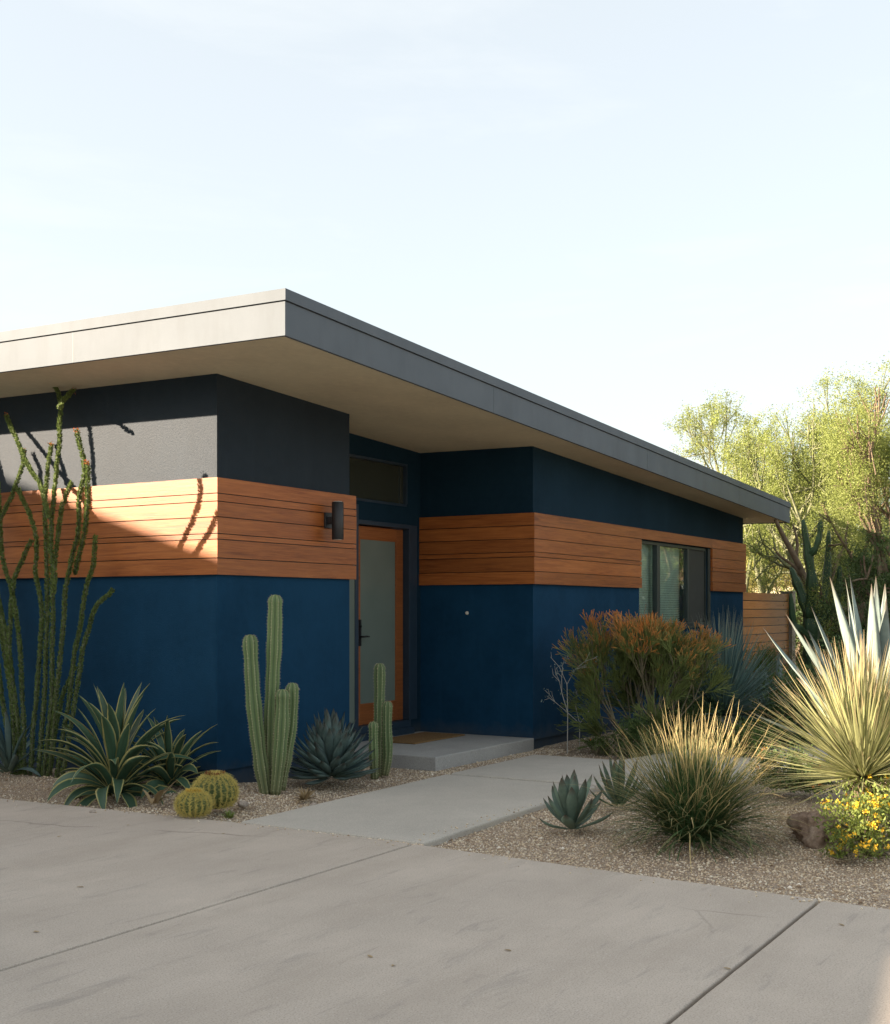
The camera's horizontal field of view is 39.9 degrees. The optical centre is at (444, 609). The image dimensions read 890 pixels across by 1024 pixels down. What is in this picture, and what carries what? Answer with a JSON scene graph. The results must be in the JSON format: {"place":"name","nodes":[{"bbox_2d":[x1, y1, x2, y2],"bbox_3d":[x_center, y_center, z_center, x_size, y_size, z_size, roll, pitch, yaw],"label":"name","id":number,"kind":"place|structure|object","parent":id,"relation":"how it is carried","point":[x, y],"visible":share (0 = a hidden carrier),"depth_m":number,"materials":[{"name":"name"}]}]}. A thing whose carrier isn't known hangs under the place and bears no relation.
{"place":"outdoors","nodes":[
{"label":"outdoors","id":0,"kind":"place"},
{"bbox_2d":[0,799,411,970],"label":"driveway","id":1,"kind":"structure","parent":0,"point":[141,870],"depth_m":7.73,"materials":[{"name":"concrete"}]},
{"bbox_2d":[0,844,817,1023],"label":"driveway","id":2,"kind":"structure","parent":0,"point":[441,930],"depth_m":5.79,"materials":[{"name":"concrete"}]},
{"bbox_2d":[241,774,594,845],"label":"walkway","id":3,"kind":"structure","parent":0,"point":[412,812],"depth_m":9.87,"materials":[{"name":"concrete"}]},
{"bbox_2d":[0,663,889,908],"bbox_3d":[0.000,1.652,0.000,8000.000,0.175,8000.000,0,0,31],"label":"gravel ground","id":4,"kind":"structure","parent":0,"point":[67,791],"depth_m":8.75,"materials":[{"name":"gravel"}]},
{"bbox_2d":[0,710,62,776],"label":"agave plant","id":5,"kind":"object","parent":4,"relation":"on","point":[9,759],"visible":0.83,"depth_m":11.80,"materials":[{"name":"green plant"}]},
{"bbox_2d":[0,387,114,777],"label":"ocotillo","id":6,"kind":"object","parent":4,"relation":"on","point":[52,726],"visible":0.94,"depth_m":11.79,"materials":[{"name":"green plant"}]},
{"bbox_2d":[36,683,196,808],"bbox_3d":[-2.901,1.312,10.715,1.454,1.362,1.402,0,0,31],"label":"variegated agave","id":7,"kind":"object","parent":4,"relation":"on","point":[101,776],"visible":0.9,"depth_m":10.59,"materials":[{"name":"green plant"}]},
{"bbox_2d":[142,781,176,804],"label":"dead leaf clump","id":8,"kind":"object","parent":4,"relation":"on","point":[157,798],"visible":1,"depth_m":10.23,"materials":[{"name":"brown plant"}]},
{"bbox_2d":[124,715,233,798],"bbox_3d":[-2.458,1.381,10.992,0.979,0.912,1.131,0,0,31],"label":"variegated agave","id":9,"kind":"object","parent":4,"relation":"on","point":[170,773],"visible":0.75,"depth_m":10.87,"materials":[{"name":"green plant"}]},
{"bbox_2d":[172,787,213,817],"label":"barrel cactus","id":10,"kind":"object","parent":4,"relation":"on","point":[194,802],"visible":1,"depth_m":9.51,"materials":[{"name":"plant"}]},
{"bbox_2d":[190,770,239,810],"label":"barrel cactus","id":11,"kind":"object","parent":4,"relation":"on","point":[221,787],"visible":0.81,"depth_m":9.84,"materials":[{"name":"plant"}]},
{"bbox_2d":[221,810,234,818],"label":"seedling","id":12,"kind":"object","parent":4,"relation":"on","point":[228,814],"visible":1,"depth_m":9.51,"materials":[{"name":"green plant"}]},
{"bbox_2d":[238,800,247,807],"bbox_3d":[-1.673,1.616,10.160,0.079,0.067,0.110,0,0,31],"label":"stone","id":13,"kind":"object","parent":4,"relation":"on","point":[242,804],"visible":1,"depth_m":10.13,"materials":[{"name":"grey stone"}]},
{"bbox_2d":[242,595,299,795],"bbox_3d":[-1.535,0.755,10.804,0.503,1.781,0.275,0,0,8],"label":"column cactus","id":14,"kind":"object","parent":4,"relation":"on","point":[272,738],"depth_m":10.75,"materials":[{"name":"green plant"}]},
{"bbox_2d":[288,708,379,784],"bbox_3d":[-1.056,1.253,11.409,0.930,0.695,0.974,0,0,-12],"label":"blue agave","id":15,"kind":"object","parent":4,"relation":"on","point":[332,746],"visible":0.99,"depth_m":11.28,"materials":[{"name":"plant"}]},
{"bbox_2d":[368,663,392,779],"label":"column cactus","id":16,"kind":"object","parent":4,"relation":"on","point":[380,732],"depth_m":12.10,"materials":[{"name":"green plant"}]},
{"bbox_2d":[0,288,790,782],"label":"house","id":17,"kind":"structure","parent":4,"relation":"on","point":[234,446],"depth_m":12.41,"materials":[{"name":"blue paint"}]},
{"bbox_2d":[324,501,343,539],"bbox_3d":[-1.121,-0.900,12.468,0.195,0.390,0.120,0,0,31],"label":"wall lamp","id":18,"kind":"object","parent":17,"relation":"attached to","point":[334,520],"visible":1,"depth_m":12.40,"materials":[{"name":"grey metal"}]},
{"bbox_2d":[349,454,407,506],"bbox_3d":[-1.049,-1.525,14.233,0.100,0.520,2.120,0,0,31],"label":"transom window","id":19,"kind":"structure","parent":17,"relation":"in","point":[374,480],"depth_m":14.64,"materials":[{"name":"black glass"}]},
{"bbox_2d":[359,526,402,724],"bbox_3d":[-0.783,0.190,14.709,0.115,2.340,1.066,0,0,31],"label":"door","id":20,"kind":"structure","parent":17,"relation":"in","point":[380,549],"depth_m":14.78,"materials":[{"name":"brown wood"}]},
{"bbox_2d":[639,540,711,627],"bbox_3d":[3.485,-0.353,18.794,0.235,1.277,3.089,0,0,31],"label":"window","id":21,"kind":"structure","parent":17,"relation":"in","point":[694,558],"depth_m":19.15,"materials":[{"name":"glass"}]},
{"bbox_2d":[353,731,533,770],"bbox_3d":[-0.231,1.650,14.062,1.681,0.240,2.213,0,0,31],"label":"porch step","id":22,"kind":"object","parent":4,"relation":"on","point":[443,754],"visible":0.45,"depth_m":13.49,"materials":[{"name":"concrete"}]},
{"bbox_2d":[392,732,464,743],"bbox_3d":[-0.296,1.520,14.516,0.580,0.017,1.140,0,0,31],"label":"doormat","id":23,"kind":"object","parent":22,"relation":"on","point":[420,737],"visible":0.8,"depth_m":14.47,"materials":[{"name":"brown fabric"}]},
{"bbox_2d":[541,683,603,750],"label":"twig plant","id":24,"kind":"object","parent":4,"relation":"on","point":[566,711],"visible":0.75,"depth_m":14.29,"materials":[{"name":"plant"}]},
{"bbox_2d":[550,655,597,752],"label":"twig plant","id":25,"kind":"object","parent":4,"relation":"on","point":[567,683],"visible":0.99,"depth_m":14.13,"materials":[{"name":"brown plant"}]},
{"bbox_2d":[539,769,612,829],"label":"agave","id":26,"kind":"object","parent":4,"relation":"on","point":[569,796],"visible":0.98,"depth_m":9.00,"materials":[{"name":"green plant"}]},
{"bbox_2d":[583,733,614,755],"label":"moss shrub","id":27,"kind":"object","parent":4,"relation":"on","point":[599,750],"visible":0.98,"depth_m":13.96,"materials":[{"name":"green plant"}]},
{"bbox_2d":[589,752,646,805],"bbox_3d":[1.432,1.405,10.131,0.517,0.444,0.466,0,0,-6],"label":"aloe","id":28,"kind":"object","parent":4,"relation":"on","point":[614,766],"visible":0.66,"depth_m":10.07,"materials":[{"name":"green plant"}]},
{"bbox_2d":[608,707,668,758],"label":"shrub","id":29,"kind":"object","parent":4,"relation":"on","point":[639,722],"visible":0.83,"depth_m":13.69,"materials":[{"name":"green plant"}]},
{"bbox_2d":[552,604,738,753],"bbox_3d":[2.349,0.871,14.342,2.067,1.874,1.922,0,0,31],"label":"firestick shrub","id":30,"kind":"object","parent":4,"relation":"on","point":[652,654],"visible":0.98,"depth_m":14.07,"materials":[{"name":"green plant"}]},
{"bbox_2d":[649,687,730,751],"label":"shrub","id":31,"kind":"object","parent":4,"relation":"on","point":[692,712],"visible":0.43,"depth_m":14.42,"materials":[{"name":"green plant"}]},
{"bbox_2d":[574,701,836,863],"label":"bunch grass","id":32,"kind":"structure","parent":4,"relation":"on","point":[696,806],"depth_m":8.43,"materials":[{"name":"plant"}]},
{"bbox_2d":[646,611,808,730],"bbox_3d":[3.378,0.691,14.884,2.230,1.510,2.242,0,0,31],"label":"blue sotol","id":33,"kind":"object","parent":4,"relation":"on","point":[738,678],"visible":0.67,"depth_m":14.69,"materials":[{"name":"green plant"}]},
{"bbox_2d":[706,711,785,757],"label":"shrub","id":34,"kind":"object","parent":4,"relation":"on","point":[754,729],"visible":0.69,"depth_m":13.54,"materials":[{"name":"green plant"}]},
{"bbox_2d":[723,664,776,728],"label":"needle shrub","id":35,"kind":"object","parent":4,"relation":"on","point":[760,686],"visible":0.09,"depth_m":16.11,"materials":[{"name":"plant"}]},
{"bbox_2d":[739,635,789,698],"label":"needle shrub","id":36,"kind":"object","parent":4,"relation":"on","point":[767,656],"visible":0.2,"depth_m":18.36,"materials":[{"name":"green plant"}]},
{"bbox_2d":[743,592,788,677],"bbox_3d":[5.971,0.654,23.373,0.120,1.931,3.780,0,0,31],"label":"wooden fence","id":37,"kind":"object","parent":4,"relation":"on","point":[761,609],"visible":0.41,"depth_m":23.68,"materials":[{"name":"brown wood"}]},
{"bbox_2d":[743,530,792,593],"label":"background tree","id":38,"kind":"object","parent":4,"relation":"on","point":[787,581],"visible":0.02,"depth_m":40.21,"materials":[{"name":"green plant"}]},
{"bbox_2d":[752,562,792,593],"bbox_3d":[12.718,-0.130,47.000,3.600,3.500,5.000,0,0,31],"label":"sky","id":39,"kind":"structure","parent":4,"relation":"on","point":[775,589],"depth_m":44.77,"materials":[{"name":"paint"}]},
{"bbox_2d":[662,384,884,606],"bbox_3d":[8.115,-1.958,30.491,5.530,7.671,4.593,0,0,31],"label":"palo verde tree","id":40,"kind":"object","parent":4,"relation":"on","point":[712,415],"visible":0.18,"depth_m":30.72,"materials":[{"name":"green plant"}]},
{"bbox_2d":[763,653,792,708],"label":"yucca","id":41,"kind":"object","parent":4,"relation":"on","point":[778,663],"visible":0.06,"depth_m":16.63,"materials":[{"name":"green plant"}]},
{"bbox_2d":[737,660,832,746],"bbox_3d":[4.178,1.155,14.745,1.406,1.087,1.332,0,0,-40],"label":"shrub","id":42,"kind":"object","parent":4,"relation":"on","point":[795,706],"visible":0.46,"depth_m":14.61,"materials":[{"name":"green plant"}]},
{"bbox_2d":[779,591,795,675],"bbox_3d":[7.027,0.625,25.130,0.280,1.990,0.320,0,0,31],"label":"fence post","id":43,"kind":"object","parent":4,"relation":"on","point":[791,632],"visible":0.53,"depth_m":24.98,"materials":[{"name":"brown wood"}]},
{"bbox_2d":[786,588,803,676],"bbox_3d":[8.451,0.831,28.941,2.596,2.976,3.080,0,0,-27],"label":"dark tree","id":44,"kind":"object","parent":4,"relation":"on","point":[799,618],"visible":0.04,"depth_m":28.41,"materials":[{"name":"green plant"}]},
{"bbox_2d":[744,731,849,794],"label":"flowering shrub","id":45,"kind":"object","parent":4,"relation":"on","point":[776,774],"visible":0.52,"depth_m":10.73,"materials":[{"name":"green plant"}]},
{"bbox_2d":[713,358,889,635],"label":"palo verde tree","id":46,"kind":"object","parent":4,"relation":"on","point":[795,489],"visible":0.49,"depth_m":23.69,"materials":[{"name":"green plant"}]},
{"bbox_2d":[773,519,847,655],"bbox_3d":[6.383,-0.072,21.376,1.327,3.020,0.191,0,0,-4],"label":"leaning trunk","id":47,"kind":"object","parent":4,"relation":"on","point":[799,569],"visible":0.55,"depth_m":21.37,"materials":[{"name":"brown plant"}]},
{"bbox_2d":[740,629,889,813],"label":"sotol","id":48,"kind":"object","parent":4,"relation":"on","point":[858,736],"visible":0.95,"depth_m":9.30,"materials":[{"name":"green plant"}]},
{"bbox_2d":[786,807,849,848],"bbox_3d":[2.657,1.580,8.660,0.425,0.368,0.644,0,0,31],"label":"boulder","id":49,"kind":"object","parent":4,"relation":"on","point":[808,825],"visible":0.39,"depth_m":8.49,"materials":[{"name":"stone"}]},
{"bbox_2d":[789,519,850,678],"bbox_3d":[6.235,0.088,20.437,1.042,3.175,0.553,0,0,9],"label":"branching cactus","id":50,"kind":"object","parent":4,"relation":"on","point":[812,628],"visible":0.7,"depth_m":20.38,"materials":[{"name":"green plant"}]},
{"bbox_2d":[784,616,866,723],"bbox_3d":[4.987,0.910,15.476,1.572,1.718,1.999,0,0,14],"label":"shrub","id":51,"kind":"object","parent":4,"relation":"on","point":[838,647],"visible":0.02,"depth_m":15.27,"materials":[{"name":"green plant"}]},
{"bbox_2d":[772,521,889,592],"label":"background tree","id":52,"kind":"object","parent":4,"relation":"on","point":[817,566],"depth_m":36.57,"materials":[{"name":"green plant"}]},
{"bbox_2d":[778,355,889,668],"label":"mesquite tree","id":53,"kind":"object","parent":4,"relation":"on","point":[865,461],"visible":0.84,"depth_m":18.25,"materials":[{"name":"green plant"}]},
{"bbox_2d":[814,822,858,860],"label":"lantana","id":54,"kind":"object","parent":4,"relation":"on","point":[839,849],"visible":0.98,"depth_m":7.96,"materials":[{"name":"green plant"}]},
{"bbox_2d":[789,777,889,862],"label":"lantana","id":55,"kind":"object","parent":4,"relation":"on","point":[866,830],"visible":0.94,"depth_m":8.04,"materials":[{"name":"yellow plant"}]},
{"bbox_2d":[813,522,889,643],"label":"dark tree","id":56,"kind":"object","parent":4,"relation":"on","point":[865,579],"visible":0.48,"depth_m":18.24,"materials":[{"name":"green plant"}]},
{"bbox_2d":[817,541,889,646],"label":"dark tree","id":57,"kind":"object","parent":4,"relation":"on","point":[844,580],"visible":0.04,"depth_m":23.36,"materials":[{"name":"green plant"}]},
{"bbox_2d":[833,767,889,815],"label":"lantana","id":58,"kind":"object","parent":4,"relation":"on","point":[870,786],"visible":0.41,"depth_m":9.32,"materials":[{"name":"yellow plant"}]},
{"bbox_2d":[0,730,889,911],"bbox_3d":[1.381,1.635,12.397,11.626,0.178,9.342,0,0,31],"label":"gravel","id":59,"kind":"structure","parent":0,"point":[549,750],"depth_m":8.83,"materials":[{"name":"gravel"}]},
{"bbox_2d":[292,787,321,803],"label":"dry tuft","id":60,"kind":"object","parent":59,"relation":"on","point":[306,795],"visible":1,"depth_m":10.43,"materials":[{"name":"beige plant"}]},
{"bbox_2d":[749,578,889,742],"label":"century plant","id":61,"kind":"object","parent":59,"relation":"on","point":[878,620],"visible":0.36,"depth_m":10.21,"materials":[{"name":"white plant"}]},
{"bbox_2d":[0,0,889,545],"label":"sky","id":62,"kind":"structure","parent":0,"point":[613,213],"materials":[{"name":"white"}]},
{"bbox_2d":[451,755,757,793],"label":"walkway","id":63,"kind":"structure","parent":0,"point":[545,768],"depth_m":12.32,"materials":[{"name":"concrete"}]},
{"bbox_2d":[625,739,830,774],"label":"walkway","id":64,"kind":"structure","parent":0,"point":[732,759],"depth_m":13.32,"materials":[{"name":"concrete"}]},
{"bbox_2d":[671,901,889,1023],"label":"driveway","id":65,"kind":"structure","parent":0,"point":[818,964],"depth_m":5.38,"materials":[{"name":"concrete"}]}
]}

